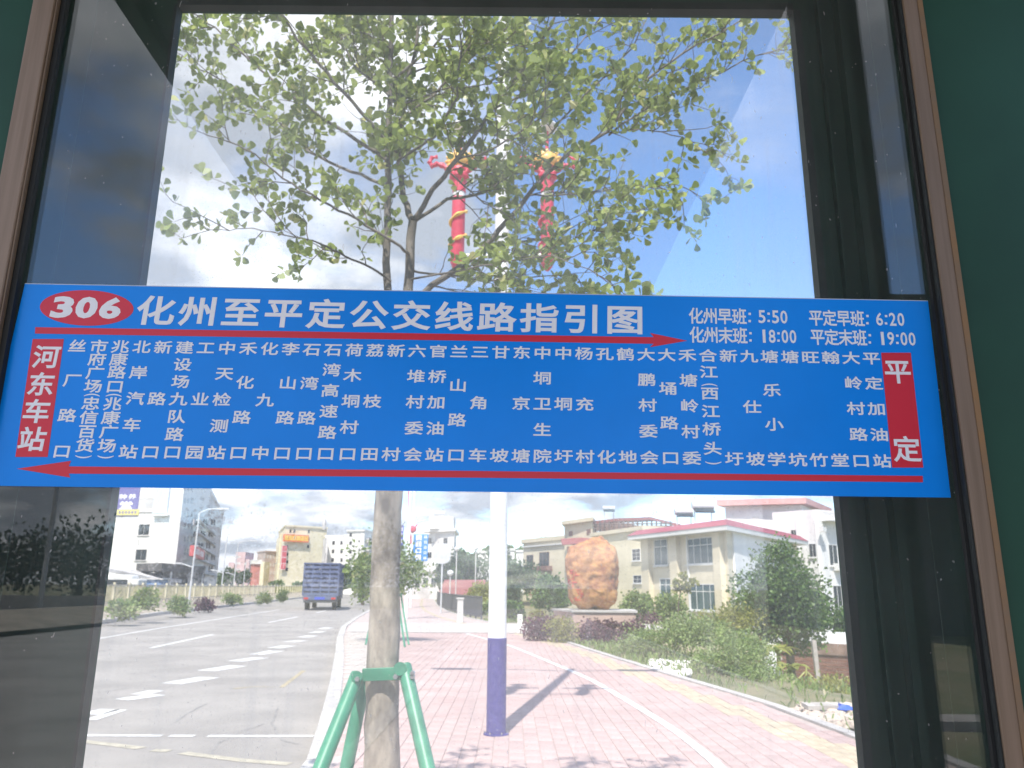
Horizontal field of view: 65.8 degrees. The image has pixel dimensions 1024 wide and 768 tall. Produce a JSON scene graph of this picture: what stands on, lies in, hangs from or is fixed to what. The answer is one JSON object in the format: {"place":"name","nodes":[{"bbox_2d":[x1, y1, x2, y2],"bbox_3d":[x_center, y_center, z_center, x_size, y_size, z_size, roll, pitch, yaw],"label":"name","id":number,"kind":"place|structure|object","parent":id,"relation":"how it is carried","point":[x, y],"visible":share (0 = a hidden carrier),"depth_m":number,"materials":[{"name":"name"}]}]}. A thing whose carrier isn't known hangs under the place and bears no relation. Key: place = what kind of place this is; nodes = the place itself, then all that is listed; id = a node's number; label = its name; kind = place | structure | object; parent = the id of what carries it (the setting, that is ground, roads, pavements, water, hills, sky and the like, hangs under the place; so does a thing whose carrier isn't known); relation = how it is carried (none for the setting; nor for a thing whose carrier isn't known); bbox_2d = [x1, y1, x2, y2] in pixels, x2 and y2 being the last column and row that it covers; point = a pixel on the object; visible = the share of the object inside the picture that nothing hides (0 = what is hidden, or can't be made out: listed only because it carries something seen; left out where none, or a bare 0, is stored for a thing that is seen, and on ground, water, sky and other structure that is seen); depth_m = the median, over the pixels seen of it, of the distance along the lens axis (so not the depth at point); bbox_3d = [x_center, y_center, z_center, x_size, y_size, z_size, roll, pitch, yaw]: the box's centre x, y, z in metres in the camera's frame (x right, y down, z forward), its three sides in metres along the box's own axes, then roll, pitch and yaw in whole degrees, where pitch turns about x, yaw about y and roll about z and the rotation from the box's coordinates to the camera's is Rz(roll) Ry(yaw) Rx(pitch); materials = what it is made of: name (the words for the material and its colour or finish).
{"place":"outdoors","nodes":[
{"label":"outdoors","id":0,"kind":"place"},
{"bbox_2d":[102,592,302,623],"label":"verge","id":1,"kind":"structure","parent":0,"point":[248,600],"depth_m":55.49,"materials":[{"name":"stone"}]},
{"bbox_2d":[104,596,141,621],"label":"shrub","id":2,"kind":"object","parent":1,"relation":"on","point":[121,609],"visible":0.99,"depth_m":31.95,"materials":[{"name":"green plant"}]},
{"bbox_2d":[107,575,146,586],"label":"parked van","id":3,"kind":"object","parent":1,"relation":"on","point":[127,579],"visible":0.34,"depth_m":71.12,"materials":[{"name":"white metal"}]},
{"bbox_2d":[129,586,161,611],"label":"shrub","id":4,"kind":"object","parent":1,"relation":"on","point":[146,599],"visible":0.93,"depth_m":34.39,"materials":[{"name":"green plant"}]},
{"bbox_2d":[139,578,170,598],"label":"blue stall","id":5,"kind":"object","parent":1,"relation":"on","point":[158,581],"visible":0.38,"depth_m":76.95,"materials":[{"name":"blue"}]},
{"bbox_2d":[109,563,204,586],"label":"street canopy","id":6,"kind":"object","parent":1,"relation":"on","point":[178,574],"visible":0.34,"depth_m":84.89,"materials":[{"name":"white metal"}]},
{"bbox_2d":[176,508,229,603],"bbox_3d":[-21.865,12.063,55.704,3.350,6.660,0.240,1,-14,0],"label":"road lamp","id":7,"kind":"object","parent":1,"relation":"on","point":[190,587],"visible":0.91,"depth_m":55.65,"materials":[{"name":"grey metal"}]},
{"bbox_2d":[192,596,217,612],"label":"shrub","id":8,"kind":"object","parent":1,"relation":"on","point":[205,604],"visible":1,"depth_m":47.86,"materials":[{"name":"purple plant"}]},
{"bbox_2d":[219,590,243,606],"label":"shrub","id":9,"kind":"object","parent":1,"relation":"on","point":[231,598],"visible":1,"depth_m":55.85,"materials":[{"name":"green plant"}]},
{"bbox_2d":[83,594,403,767],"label":"road","id":10,"kind":"structure","parent":0,"point":[243,686],"depth_m":13.12,"materials":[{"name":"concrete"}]},
{"bbox_2d":[163,594,195,616],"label":"shrub","id":11,"kind":"object","parent":10,"relation":"on","point":[179,605],"visible":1,"depth_m":40.17,"materials":[{"name":"green plant"}]},
{"bbox_2d":[255,590,273,605],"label":"shrub","id":12,"kind":"object","parent":10,"relation":"on","point":[263,597],"visible":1,"depth_m":65.36,"materials":[{"name":"green plant"}]},
{"bbox_2d":[274,588,289,602],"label":"shrub","id":13,"kind":"object","parent":10,"relation":"on","point":[282,596],"visible":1,"depth_m":75.16,"materials":[{"name":"green plant"}]},
{"bbox_2d":[302,563,343,609],"bbox_3d":[-14.040,15.205,59.464,2.510,3.220,9.080,3,-15,-9],"label":"cargo truck","id":14,"kind":"object","parent":10,"relation":"on","point":[323,582],"visible":1,"depth_m":55.34,"materials":[{"name":"blue metal"}]},
{"bbox_2d":[147,13,833,574],"label":"sky","id":15,"kind":"structure","parent":0,"point":[755,244],"materials":[{"name":"blue"}]},
{"bbox_2d":[347,623,668,632],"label":"driveway","id":16,"kind":"structure","parent":0,"point":[450,627],"depth_m":30.57,"materials":[{"name":"concrete"}]},
{"bbox_2d":[300,595,857,767],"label":"sidewalk","id":17,"kind":"structure","parent":0,"point":[571,704],"depth_m":9.71,"materials":[{"name":"stone"}]},
{"bbox_2d":[312,662,435,767],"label":"tree prop","id":18,"kind":"object","parent":17,"relation":"on","point":[352,700],"visible":1,"depth_m":3.54,"materials":[{"name":"green metal"}]},
{"bbox_2d":[365,593,409,646],"bbox_3d":[-3.330,6.397,21.565,1.193,1.358,2.088,1,-14,0],"label":"tree prop","id":19,"kind":"object","parent":17,"relation":"on","point":[401,625],"visible":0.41,"depth_m":21.51,"materials":[{"name":"green metal"}]},
{"bbox_2d":[341,521,436,611],"bbox_3d":[-3.586,5.587,22.812,2.850,3.502,2.058,1,-14,0],"label":"street tree","id":20,"kind":"object","parent":17,"relation":"on","point":[407,575],"visible":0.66,"depth_m":22.70,"materials":[{"name":"green plant"}]},
{"bbox_2d":[401,491,429,618],"bbox_3d":[-4.848,7.510,39.340,1.510,8.000,0.211,1,-14,0],"label":"banner pole","id":21,"kind":"object","parent":17,"relation":"on","point":[421,542],"visible":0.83,"depth_m":39.21,"materials":[{"name":"white metal"}]},
{"bbox_2d":[406,491,425,607],"bbox_3d":[-7.396,11.527,61.038,1.541,11.000,0.571,1,-14,0],"label":"ornate street lamp","id":22,"kind":"object","parent":17,"relation":"on","point":[413,528],"visible":0.63,"depth_m":60.99,"materials":[{"name":"white metal"}]},
{"bbox_2d":[433,543,450,612],"bbox_3d":[-4.336,11.879,48.552,1.100,4.142,0.120,1,-14,0],"label":"road sign","id":23,"kind":"object","parent":17,"relation":"on","point":[441,553],"visible":1,"depth_m":48.83,"materials":[{"name":"white metal"}]},
{"bbox_2d":[457,598,464,622],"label":"gate pillar","id":24,"kind":"structure","parent":17,"relation":"on","point":[460,602],"depth_m":35.22,"materials":[{"name":"white paint"}]},
{"bbox_2d":[156,13,792,767],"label":"street tree","id":25,"kind":"object","parent":17,"relation":"on","point":[386,143],"visible":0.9,"depth_m":4.27,"materials":[{"name":"green plant"}]},
{"bbox_2d":[427,16,575,736],"bbox_3d":[-0.620,-1.917,9.819,4.300,11.600,0.300,1,-14,0],"label":"ornate street lamp","id":26,"kind":"object","parent":17,"relation":"on","point":[496,675],"visible":0.45,"depth_m":8.79,"materials":[{"name":"white metal"}]},
{"bbox_2d":[0,0,1023,767],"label":"display cabinet","id":27,"kind":"object","parent":17,"relation":"on","point":[910,116],"visible":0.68,"depth_m":1.10,"materials":[{"name":"clear glass"}]},
{"bbox_2d":[0,283,950,497],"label":"route sign","id":28,"kind":"object","parent":27,"relation":"attached to","point":[136,386],"visible":1,"depth_m":1.03,"materials":[{"name":"blue"}]},
{"bbox_2d":[400,591,854,731],"bbox_3d":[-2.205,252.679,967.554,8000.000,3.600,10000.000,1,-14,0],"label":"ground","id":29,"kind":"structure","parent":0,"point":[768,690],"depth_m":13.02,"materials":[{"name":"green plant"}]},
{"bbox_2d":[108,487,210,574],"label":"white building","id":30,"kind":"structure","parent":29,"relation":"on","point":[154,525],"depth_m":94.59,"materials":[{"name":"paint"}]},
{"bbox_2d":[134,549,146,560],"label":"window","id":31,"kind":"structure","parent":30,"relation":"in","point":[141,554],"depth_m":93.58,"materials":[{"name":"grey glass"}]},
{"bbox_2d":[137,524,149,535],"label":"window","id":32,"kind":"structure","parent":30,"relation":"in","point":[143,530],"depth_m":94.31,"materials":[{"name":"grey glass"}]},
{"bbox_2d":[139,498,153,511],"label":"window","id":33,"kind":"structure","parent":30,"relation":"in","point":[145,504],"depth_m":95.07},
{"bbox_2d":[105,582,301,602],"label":"fence","id":34,"kind":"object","parent":29,"relation":"on","point":[132,592],"depth_m":61.67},
{"bbox_2d":[189,489,223,586],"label":"grey building","id":35,"kind":"structure","parent":29,"relation":"on","point":[207,552],"depth_m":119.25,"materials":[{"name":"grey"}]},
{"bbox_2d":[218,566,234,584],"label":"leafy tree","id":36,"kind":"object","parent":29,"relation":"on","point":[226,577],"visible":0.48,"depth_m":193.41,"materials":[{"name":"green plant"}]},
{"bbox_2d":[230,568,252,585],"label":"leafy tree","id":37,"kind":"object","parent":29,"relation":"on","point":[239,578],"visible":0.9,"depth_m":183.83,"materials":[{"name":"green plant"}]},
{"bbox_2d":[234,552,253,585],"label":"distant tower","id":38,"kind":"structure","parent":29,"relation":"on","point":[242,557],"depth_m":410.12,"materials":[{"name":"pink concrete"}]},
{"bbox_2d":[249,560,269,585],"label":"red building","id":39,"kind":"structure","parent":29,"relation":"on","point":[257,570],"depth_m":212.38,"materials":[{"name":"paint"}]},
{"bbox_2d":[257,551,275,581],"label":"building","id":40,"kind":"structure","parent":29,"relation":"on","point":[267,556],"depth_m":224.41,"materials":[{"name":"beige concrete"}]},
{"bbox_2d":[274,534,281,579],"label":"cream building wing","id":41,"kind":"structure","parent":29,"relation":"on","point":[278,548],"depth_m":209.38,"materials":[{"name":"beige concrete"}]},
{"bbox_2d":[278,519,327,586],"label":"cream building","id":42,"kind":"structure","parent":29,"relation":"on","point":[301,545],"depth_m":194.76,"materials":[{"name":"beige paint"}]},
{"bbox_2d":[322,538,327,562],"bbox_3d":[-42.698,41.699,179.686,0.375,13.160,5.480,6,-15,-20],"label":"grey white building","id":43,"kind":"structure","parent":29,"relation":"on","point":[325,549],"depth_m":179.19,"materials":[{"name":"white concrete"}]},
{"bbox_2d":[325,535,346,593],"bbox_3d":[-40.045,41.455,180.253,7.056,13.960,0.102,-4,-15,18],"label":"white building","id":44,"kind":"structure","parent":29,"relation":"on","point":[335,552],"depth_m":181.21,"materials":[{"name":"paint"}]},
{"bbox_2d":[342,563,352,595],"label":"leafy tree","id":45,"kind":"object","parent":29,"relation":"on","point":[346,582],"visible":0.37,"depth_m":115.98,"materials":[{"name":"green plant"}]},
{"bbox_2d":[344,530,372,593],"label":"white building","id":46,"kind":"structure","parent":29,"relation":"on","point":[360,537],"depth_m":173.81,"materials":[{"name":"paint"}]},
{"bbox_2d":[348,553,370,604],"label":"leafy tree","id":47,"kind":"object","parent":29,"relation":"on","point":[353,577],"visible":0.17,"depth_m":72.37,"materials":[{"name":"green plant"}]},
{"bbox_2d":[402,570,467,599],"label":"shop","id":48,"kind":"structure","parent":29,"relation":"on","point":[424,592],"depth_m":107.27,"materials":[{"name":"white"}]},
{"bbox_2d":[421,511,458,569],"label":"grey white building","id":49,"kind":"structure","parent":29,"relation":"on","point":[442,529],"depth_m":137.45,"materials":[{"name":"paint"}]},
{"bbox_2d":[433,563,462,589],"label":"leafy tree","id":50,"kind":"object","parent":29,"relation":"on","point":[437,579],"visible":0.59,"depth_m":88.95,"materials":[{"name":"green plant"}]},
{"bbox_2d":[437,591,482,619],"bbox_3d":[-4.585,15.626,56.849,0.664,1.220,39.490,3,-15,-8],"label":"railing","id":51,"kind":"object","parent":29,"relation":"on","point":[472,605],"visible":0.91,"depth_m":42.37,"materials":[{"name":"grey metal"}]},
{"bbox_2d":[445,546,488,579],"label":"leafy tree","id":52,"kind":"object","parent":29,"relation":"on","point":[465,566],"visible":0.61,"depth_m":96.80,"materials":[{"name":"green plant"}]},
{"bbox_2d":[439,580,508,599],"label":"red roofed shed","id":53,"kind":"structure","parent":29,"relation":"on","point":[462,586],"depth_m":83.79,"materials":[{"name":"tile"}]},
{"bbox_2d":[464,581,488,597],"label":"leafy tree","id":54,"kind":"object","parent":29,"relation":"on","point":[482,589],"visible":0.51,"depth_m":70.71,"materials":[{"name":"green plant"}]},
{"bbox_2d":[473,546,514,585],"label":"leafy tree","id":55,"kind":"object","parent":29,"relation":"on","point":[485,565],"visible":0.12,"depth_m":101.16,"materials":[{"name":"green plant"}]},
{"bbox_2d":[507,581,523,606],"bbox_3d":[-0.473,17.529,63.603,2.969,3.583,2.924,1,-14,0],"label":"leafy tree","id":56,"kind":"object","parent":29,"relation":"on","point":[514,589],"visible":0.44,"depth_m":63.09,"materials":[{"name":"green plant"}]},
{"bbox_2d":[507,600,526,620],"bbox_3d":[0.028,13.437,46.182,1.699,1.667,1.862,1,-14,0],"label":"leafy tree","id":57,"kind":"object","parent":29,"relation":"on","point":[514,608],"visible":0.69,"depth_m":45.79,"materials":[{"name":"green plant"}]},
{"bbox_2d":[507,557,540,599],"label":"leafy tree","id":58,"kind":"object","parent":29,"relation":"on","point":[524,576],"visible":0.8,"depth_m":94.41,"materials":[{"name":"green plant"}]},
{"bbox_2d":[519,611,561,640],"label":"purple hedge","id":59,"kind":"object","parent":29,"relation":"on","point":[535,630],"visible":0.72,"depth_m":23.41,"materials":[{"name":"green plant"}]},
{"bbox_2d":[521,535,564,600],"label":"beige apartments","id":60,"kind":"structure","parent":29,"relation":"on","point":[547,554],"depth_m":100.29,"materials":[{"name":"brown"}]},
{"bbox_2d":[539,552,548,565],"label":"window","id":61,"kind":"structure","parent":60,"relation":"in","point":[543,556],"depth_m":100.88,"materials":[{"name":"grey glass"}]},
{"bbox_2d":[526,571,571,628],"bbox_3d":[1.469,7.980,28.933,1.723,2.236,1.663,3,-15,-11],"label":"leafy tree","id":62,"kind":"object","parent":29,"relation":"on","point":[550,591],"visible":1,"depth_m":28.79,"materials":[{"name":"green plant"}]},
{"bbox_2d":[540,613,584,642],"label":"clipped shrub","id":63,"kind":"object","parent":29,"relation":"on","point":[555,625],"visible":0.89,"depth_m":22.78,"materials":[{"name":"green plant"}]},
{"bbox_2d":[561,517,596,608],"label":"beige house","id":64,"kind":"structure","parent":29,"relation":"on","point":[576,531],"depth_m":87.47,"materials":[{"name":"brown"}]},
{"bbox_2d":[552,608,637,642],"bbox_3d":[2.644,7.575,24.800,2.684,0.986,2.100,1,-14,0],"label":"pedestal","id":65,"kind":"object","parent":29,"relation":"on","point":[619,615],"visible":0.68,"depth_m":23.91,"materials":[{"name":"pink stone"}]},
{"bbox_2d":[565,536,618,609],"bbox_3d":[2.521,6.005,25.104,1.703,2.357,1.238,1,-14,0],"label":"boulder","id":66,"kind":"object","parent":65,"relation":"on","point":[592,569],"visible":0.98,"depth_m":24.61,"materials":[{"name":"orange stone"}]},
{"bbox_2d":[574,616,645,644],"bbox_3d":[2.873,7.331,23.237,2.156,1.022,1.254,1,-14,0],"label":"purple hedge","id":67,"kind":"object","parent":29,"relation":"on","point":[607,629],"visible":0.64,"depth_m":23.06,"materials":[{"name":"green plant"}]},
{"bbox_2d":[590,526,663,632],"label":"cream house wing","id":68,"kind":"structure","parent":29,"relation":"on","point":[629,564],"depth_m":73.35,"materials":[{"name":"beige paint"}]},
{"bbox_2d":[582,517,680,531],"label":"rooftop pergola","id":69,"kind":"object","parent":68,"relation":"on","point":[611,524],"visible":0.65,"depth_m":81.55,"materials":[{"name":"red concrete"}]},
{"bbox_2d":[618,588,655,626],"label":"shrub","id":70,"kind":"object","parent":29,"relation":"on","point":[637,600],"visible":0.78,"depth_m":27.70,"materials":[{"name":"green plant"}]},
{"bbox_2d":[609,621,672,655],"bbox_3d":[3.265,6.322,19.422,1.686,0.982,2.051,9,-17,-29],"label":"weed clump","id":71,"kind":"object","parent":29,"relation":"on","point":[633,642],"visible":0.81,"depth_m":19.21,"materials":[{"name":"green plant"}]},
{"bbox_2d":[634,610,665,653],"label":"purple hedge","id":72,"kind":"object","parent":29,"relation":"on","point":[651,618],"visible":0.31,"depth_m":24.04,"materials":[{"name":"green plant"}]},
{"bbox_2d":[645,590,692,652],"bbox_3d":[5.193,7.924,25.868,1.605,2.473,1.607,-3,-15,13],"label":"shrub","id":73,"kind":"object","parent":29,"relation":"on","point":[665,604],"visible":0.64,"depth_m":25.74,"materials":[{"name":"green plant"}]},
{"bbox_2d":[647,658,692,676],"bbox_3d":[3.103,5.629,15.723,0.961,0.186,2.898,-3,-15,12],"label":"rubble heap","id":74,"kind":"object","parent":29,"relation":"on","point":[688,672],"visible":0.6,"depth_m":15.62,"materials":[{"name":"white stone"}]},
{"bbox_2d":[670,571,699,647],"bbox_3d":[5.302,6.828,24.003,0.824,2.244,0.756,11,-18,-36],"label":"sapling","id":75,"kind":"object","parent":29,"relation":"on","point":[686,586],"visible":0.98,"depth_m":24.14,"materials":[{"name":"green plant"}]},
{"bbox_2d":[637,600,745,654],"bbox_3d":[4.217,5.613,18.138,2.167,1.277,2.704,11,-18,-35],"label":"shrub","id":76,"kind":"object","parent":29,"relation":"on","point":[686,634],"visible":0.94,"depth_m":17.90,"materials":[{"name":"green plant"}]},
{"bbox_2d":[628,519,808,661],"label":"cream house","id":77,"kind":"structure","parent":29,"relation":"on","point":[710,555],"depth_m":50.21,"materials":[{"name":"white paint"}]},
{"bbox_2d":[653,538,668,566],"bbox_3d":[10.192,11.580,54.267,0.180,1.864,1.988,5,-15,-18],"label":"window","id":78,"kind":"structure","parent":77,"relation":"in","point":[660,545],"depth_m":54.25,"materials":[{"name":"white glass"}]},
{"bbox_2d":[659,578,670,596],"bbox_3d":[10.377,13.811,53.207,0.100,1.493,1.626,5,-15,-18],"label":"window","id":79,"kind":"structure","parent":77,"relation":"in","point":[664,582],"depth_m":53.38,"materials":[{"name":"white glass"}]},
{"bbox_2d":[674,508,693,524],"bbox_3d":[12.890,10.042,59.184,1.350,1.524,0.930,1,-14,0],"label":"solar water heater","id":80,"kind":"object","parent":77,"relation":"on","point":[683,512],"visible":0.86,"depth_m":59.27,"materials":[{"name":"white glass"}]},
{"bbox_2d":[685,536,712,565],"bbox_3d":[11.822,10.509,49.695,0.180,1.723,3.443,5,-15,-18],"label":"window","id":81,"kind":"structure","parent":77,"relation":"in","point":[700,549],"depth_m":49.70,"materials":[{"name":"white glass"}]},
{"bbox_2d":[688,584,714,612],"bbox_3d":[11.817,13.216,48.941,0.180,1.686,3.301,5,-15,-18],"label":"window","id":82,"kind":"structure","parent":77,"relation":"in","point":[703,595],"depth_m":49.01,"materials":[{"name":"white"}]},
{"bbox_2d":[691,502,714,522],"bbox_3d":[14.349,9.655,59.244,1.620,1.708,1.116,1,-14,0],"label":"solar water heater","id":83,"kind":"object","parent":77,"relation":"on","point":[702,507],"visible":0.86,"depth_m":59.33,"materials":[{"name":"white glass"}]},
{"bbox_2d":[668,621,788,678],"bbox_3d":[4.226,5.283,15.344,2.038,1.349,2.604,1,-14,0],"label":"weed clump","id":84,"kind":"object","parent":29,"relation":"on","point":[728,654],"visible":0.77,"depth_m":15.01,"materials":[{"name":"green plant"}]},
{"bbox_2d":[694,594,767,642],"bbox_3d":[6.197,6.653,22.532,2.338,1.334,1.990,-7,-16,28],"label":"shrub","id":85,"kind":"object","parent":29,"relation":"on","point":[735,618],"visible":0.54,"depth_m":22.23,"materials":[{"name":"green plant"}]},
{"bbox_2d":[707,621,780,663],"bbox_3d":[5.552,6.198,19.073,1.692,0.973,2.930,1,-14,0],"label":"weed clump","id":86,"kind":"object","parent":29,"relation":"on","point":[751,638],"visible":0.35,"depth_m":18.48,"materials":[{"name":"green plant"}]},
{"bbox_2d":[713,646,794,683],"bbox_3d":[4.611,5.466,14.710,1.962,1.161,2.436,1,-14,0],"label":"weed clump","id":87,"kind":"object","parent":29,"relation":"on","point":[755,672],"visible":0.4,"depth_m":14.30,"materials":[{"name":"green plant"}]},
{"bbox_2d":[716,497,831,529],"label":"pink roofed block","id":88,"kind":"structure","parent":29,"relation":"on","point":[756,512],"depth_m":72.41,"materials":[{"name":"paint"}]},
{"bbox_2d":[720,531,839,679],"bbox_3d":[7.784,6.988,22.934,3.429,5.445,2.969,-3,-15,15],"label":"leafy tree","id":89,"kind":"object","parent":29,"relation":"on","point":[782,597],"visible":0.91,"depth_m":22.66,"materials":[{"name":"green plant"}]},
{"bbox_2d":[768,662,809,679],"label":"banana plant","id":90,"kind":"object","parent":29,"relation":"on","point":[794,665],"visible":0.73,"depth_m":17.89,"materials":[{"name":"green plant"}]},
{"bbox_2d":[752,632,845,672],"bbox_3d":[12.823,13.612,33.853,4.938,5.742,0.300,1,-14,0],"label":"white yard wall","id":91,"kind":"structure","parent":29,"relation":"on","point":[838,638],"depth_m":34.35,"materials":[{"name":"white paint"}]},
{"bbox_2d":[778,674,835,692],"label":"weed clump","id":92,"kind":"object","parent":29,"relation":"on","point":[805,685],"visible":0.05,"depth_m":13.73,"materials":[{"name":"green plant"}]},
{"bbox_2d":[772,509,842,631],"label":"white house","id":93,"kind":"structure","parent":29,"relation":"on","point":[816,528],"depth_m":62.57,"materials":[{"name":"white paint"}]},
{"bbox_2d":[828,544,838,566],"bbox_3d":[25.420,13.571,62.600,1.350,1.780,0.180,11,-18,-35],"label":"window","id":94,"kind":"structure","parent":93,"relation":"in","point":[832,548],"depth_m":62.64,"materials":[{"name":"white glass"}]},
{"bbox_2d":[832,585,842,607],"bbox_3d":[25.471,16.604,61.877,1.338,1.736,0.180,11,-18,-35],"label":"window","id":95,"kind":"structure","parent":93,"relation":"in","point":[837,591],"depth_m":61.93,"materials":[{"name":"white glass"}]},
{"bbox_2d":[777,641,849,685],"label":"brick wall","id":96,"kind":"structure","parent":29,"relation":"on","point":[834,659],"depth_m":25.22,"materials":[{"name":"brick"}]},
{"bbox_2d":[811,640,819,681],"bbox_3d":[7.661,7.145,19.914,0.140,1.350,0.100,1,-14,0],"label":"concrete post","id":97,"kind":"object","parent":29,"relation":"on","point":[815,655],"visible":0.64,"depth_m":19.93,"materials":[{"name":"grey concrete"}]},
{"bbox_2d":[791,701,854,730],"bbox_3d":[4.071,4.230,10.158,1.113,0.159,2.277,-6,-16,23],"label":"rubble heap","id":98,"kind":"object","parent":29,"relation":"on","point":[838,719],"visible":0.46,"depth_m":9.81,"materials":[{"name":"white stone"}]},
{"bbox_2d":[801,702,845,709],"bbox_3d":[4.120,4.238,10.425,0.578,0.062,0.249,2,-15,-6],"label":"broken slab","id":99,"kind":"object","parent":98,"relation":"on","point":[817,705],"depth_m":10.33,"materials":[{"name":"concrete"}]},
{"bbox_2d":[807,594,844,631],"bbox_3d":[17.349,14.084,42.840,3.962,5.320,3.200,-4,-15,16],"label":"leafy tree","id":100,"kind":"object","parent":29,"relation":"on","point":[838,619],"visible":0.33,"depth_m":42.76,"materials":[{"name":"green plant"}]},
{"bbox_2d":[810,670,850,694],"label":"weed clump","id":101,"kind":"object","parent":29,"relation":"on","point":[835,680],"visible":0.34,"depth_m":15.73,"materials":[{"name":"green plant"}]},
{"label":"hill","id":102,"kind":"structure","parent":0,"visible":0},
{"bbox_2d":[400,536,544,581],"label":"hill woods","id":103,"kind":"object","parent":102,"relation":"on","point":[487,549],"visible":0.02,"depth_m":422.56,"materials":[{"name":"green plant"}]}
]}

